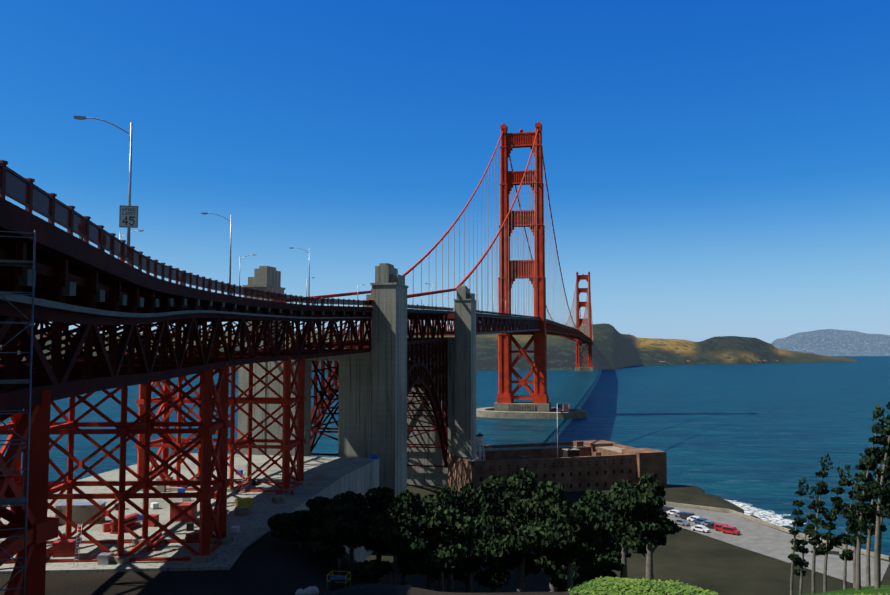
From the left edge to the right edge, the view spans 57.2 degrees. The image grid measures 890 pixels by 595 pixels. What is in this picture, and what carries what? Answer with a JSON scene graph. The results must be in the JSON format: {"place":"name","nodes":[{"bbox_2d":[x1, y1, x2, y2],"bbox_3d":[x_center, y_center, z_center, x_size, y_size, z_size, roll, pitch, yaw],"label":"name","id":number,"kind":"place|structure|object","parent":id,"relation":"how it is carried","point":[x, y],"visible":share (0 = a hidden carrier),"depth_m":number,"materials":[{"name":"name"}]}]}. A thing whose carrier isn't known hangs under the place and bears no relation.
{"place":"outdoors","nodes":[
{"label":"outdoors","id":0,"kind":"place"},
{"bbox_2d":[0,323,856,372],"bbox_3d":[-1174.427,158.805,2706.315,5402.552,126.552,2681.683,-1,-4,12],"label":"hills","id":1,"kind":"structure","parent":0,"point":[613,347],"depth_m":2504.82,"materials":[{"name":"brown soil"}]},
{"bbox_2d":[659,360,778,363],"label":"fort baker houses","id":2,"kind":"structure","parent":1,"relation":"on","point":[765,361],"depth_m":2764.31,"materials":[{"name":"white paint"}]},
{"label":"side span","id":3,"kind":"object","parent":1,"relation":"on","visible":0},
{"bbox_2d":[528,319,589,341],"bbox_3d":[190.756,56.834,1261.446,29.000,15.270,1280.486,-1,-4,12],"label":"bridge deck","id":4,"kind":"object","parent":3,"relation":"attached to","point":[561,330],"visible":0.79,"depth_m":997.92,"materials":[{"name":"metal"}]},
{"bbox_2d":[0,356,889,556],"bbox_3d":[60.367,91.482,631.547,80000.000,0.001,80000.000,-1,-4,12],"label":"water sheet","id":5,"kind":"object","parent":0,"point":[765,436],"depth_m":581.43,"materials":[{"name":"blue liquid"}]},
{"bbox_2d":[476,402,586,418],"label":"tower pier","id":6,"kind":"structure","parent":5,"relation":"on","point":[521,410],"depth_m":615.26,"materials":[{"name":"concrete"}]},
{"bbox_2d":[497,121,548,403],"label":"tower","id":7,"kind":"structure","parent":6,"relation":"on","point":[537,278],"depth_m":634.09,"materials":[{"name":"metal"}]},
{"bbox_2d":[407,310,539,335],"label":"side span","id":8,"kind":"object","parent":7,"relation":"attached to","point":[487,322],"visible":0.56,"depth_m":412.73,"materials":[{"name":"metal"}]},
{"bbox_2d":[575,367,593,370],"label":"tower pier","id":9,"kind":"structure","parent":5,"relation":"on","point":[584,368],"depth_m":1872.05,"materials":[{"name":"concrete"}]},
{"bbox_2d":[576,271,592,366],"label":"tower","id":10,"kind":"structure","parent":9,"relation":"on","point":[580,320],"depth_m":1884.38,"materials":[{"name":"red metal"}]},
{"bbox_2d":[272,129,593,336],"bbox_3d":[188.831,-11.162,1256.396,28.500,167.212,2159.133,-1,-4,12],"label":"cables","id":11,"kind":"object","parent":10,"relation":"attached to","point":[412,268],"visible":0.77,"depth_m":415.31,"materials":[{"name":"metal"}]},
{"bbox_2d":[413,147,592,340],"bbox_3d":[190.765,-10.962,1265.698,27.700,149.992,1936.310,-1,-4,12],"label":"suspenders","id":12,"kind":"object","parent":11,"relation":"hanging from","point":[587,332],"visible":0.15,"depth_m":558.12,"materials":[{"name":"metal"}]},
{"bbox_2d":[0,484,889,594],"bbox_3d":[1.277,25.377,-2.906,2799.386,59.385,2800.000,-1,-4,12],"label":"terrain","id":13,"kind":"structure","parent":0,"point":[267,563],"depth_m":109.38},
{"bbox_2d":[0,230,35,594],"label":"scaffold tower","id":14,"kind":"structure","parent":13,"relation":"on","point":[13,501],"depth_m":27.09,"materials":[{"name":"metal"}]},
{"bbox_2d":[0,160,372,594],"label":"viaduct","id":15,"kind":"object","parent":13,"relation":"on","point":[92,291],"visible":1,"depth_m":93.29,"materials":[{"name":"metal"}]},
{"bbox_2d":[74,116,566,324],"bbox_3d":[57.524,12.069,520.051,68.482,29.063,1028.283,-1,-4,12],"label":"street lights","id":16,"kind":"object","parent":15,"relation":"on","point":[130,173],"visible":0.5,"depth_m":60.03,"materials":[{"name":"white paint"}]},
{"bbox_2d":[119,205,137,227],"bbox_3d":[-23.080,-5.901,59.545,1.300,1.620,0.062,1,-4,-11],"label":"speed limit sign","id":17,"kind":"object","parent":16,"relation":"attached to","point":[128,216],"visible":1,"depth_m":59.52,"materials":[{"name":"white metal"}]},
{"bbox_2d":[0,453,379,573],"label":"ground","id":18,"kind":"structure","parent":13,"relation":"on","point":[354,475],"depth_m":127.44,"materials":[{"name":"concrete"}]},
{"bbox_2d":[15,468,310,562],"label":"construction materials","id":19,"kind":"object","parent":18,"relation":"on","point":[83,512],"visible":0.62,"depth_m":114.39,"materials":[{"name":"concrete"}]},
{"bbox_2d":[52,455,410,594],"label":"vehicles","id":20,"kind":"object","parent":18,"relation":"on","point":[68,547],"visible":0.85,"depth_m":96.86,"materials":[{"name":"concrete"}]},
{"bbox_2d":[237,263,476,494],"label":"concrete pylons","id":21,"kind":"object","parent":13,"relation":"on","point":[373,401],"visible":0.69,"depth_m":199.19,"materials":[{"name":"concrete"}]},
{"bbox_2d":[290,340,447,467],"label":"steel arch","id":22,"kind":"structure","parent":13,"relation":"on","point":[424,378],"depth_m":260.51,"materials":[{"name":"red metal"}]},
{"bbox_2d":[291,304,453,347],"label":"deck truss","id":23,"kind":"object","parent":22,"relation":"on","point":[416,313],"depth_m":255.07,"materials":[{"name":"metal"}]},
{"bbox_2d":[448,440,666,498],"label":"brick fort","id":24,"kind":"structure","parent":13,"relation":"on","point":[584,465],"depth_m":284.84,"materials":[{"name":"brick"}]},
{"bbox_2d":[474,433,485,461],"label":"lighthouse","id":25,"kind":"object","parent":24,"relation":"on","point":[479,439],"visible":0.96,"depth_m":278.06,"materials":[{"name":"white paint"}]},
{"bbox_2d":[557,403,568,457],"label":"flag pole","id":26,"kind":"object","parent":24,"relation":"on","point":[562,407],"visible":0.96,"depth_m":288.11,"materials":[{"name":"white metal"}]},
{"bbox_2d":[267,402,889,594],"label":"trees","id":27,"kind":"object","parent":13,"relation":"on","point":[431,536],"depth_m":102.81,"materials":[{"name":"green plant"}]},
{"bbox_2d":[566,576,889,594],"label":"leafy shrub","id":28,"kind":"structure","parent":13,"relation":"on","point":[607,585],"depth_m":19.28,"materials":[{"name":"light green leaf"},{"name":"dark leaf"}]},
{"bbox_2d":[725,499,805,526],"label":"surf foam","id":29,"kind":"object","parent":13,"relation":"on","point":[776,521],"visible":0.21,"depth_m":254.52,"materials":[{"name":"white"}]},
{"bbox_2d":[0,0,889,343],"label":"sky","id":30,"kind":"structure","parent":0,"point":[714,168],"materials":[{"name":"blue"}]},
{"bbox_2d":[664,502,889,585],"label":"shore road","id":31,"kind":"structure","parent":0,"point":[754,535],"depth_m":209.03,"materials":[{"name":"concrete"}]},
{"bbox_2d":[661,506,739,534],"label":"parked cars","id":32,"kind":"object","parent":31,"relation":"on","point":[723,528],"visible":0.94,"depth_m":224.75,"materials":[{"name":"silver metal"}]},
{"bbox_2d":[771,329,889,352],"bbox_3d":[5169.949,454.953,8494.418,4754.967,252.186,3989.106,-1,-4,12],"label":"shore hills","id":33,"kind":"structure","parent":0,"point":[827,340],"depth_m":7488.57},
{"bbox_2d":[808,351,889,355],"bbox_3d":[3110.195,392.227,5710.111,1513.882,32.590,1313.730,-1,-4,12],"label":"shoreline","id":34,"kind":"structure","parent":0,"point":[848,353],"depth_m":5394.85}
]}

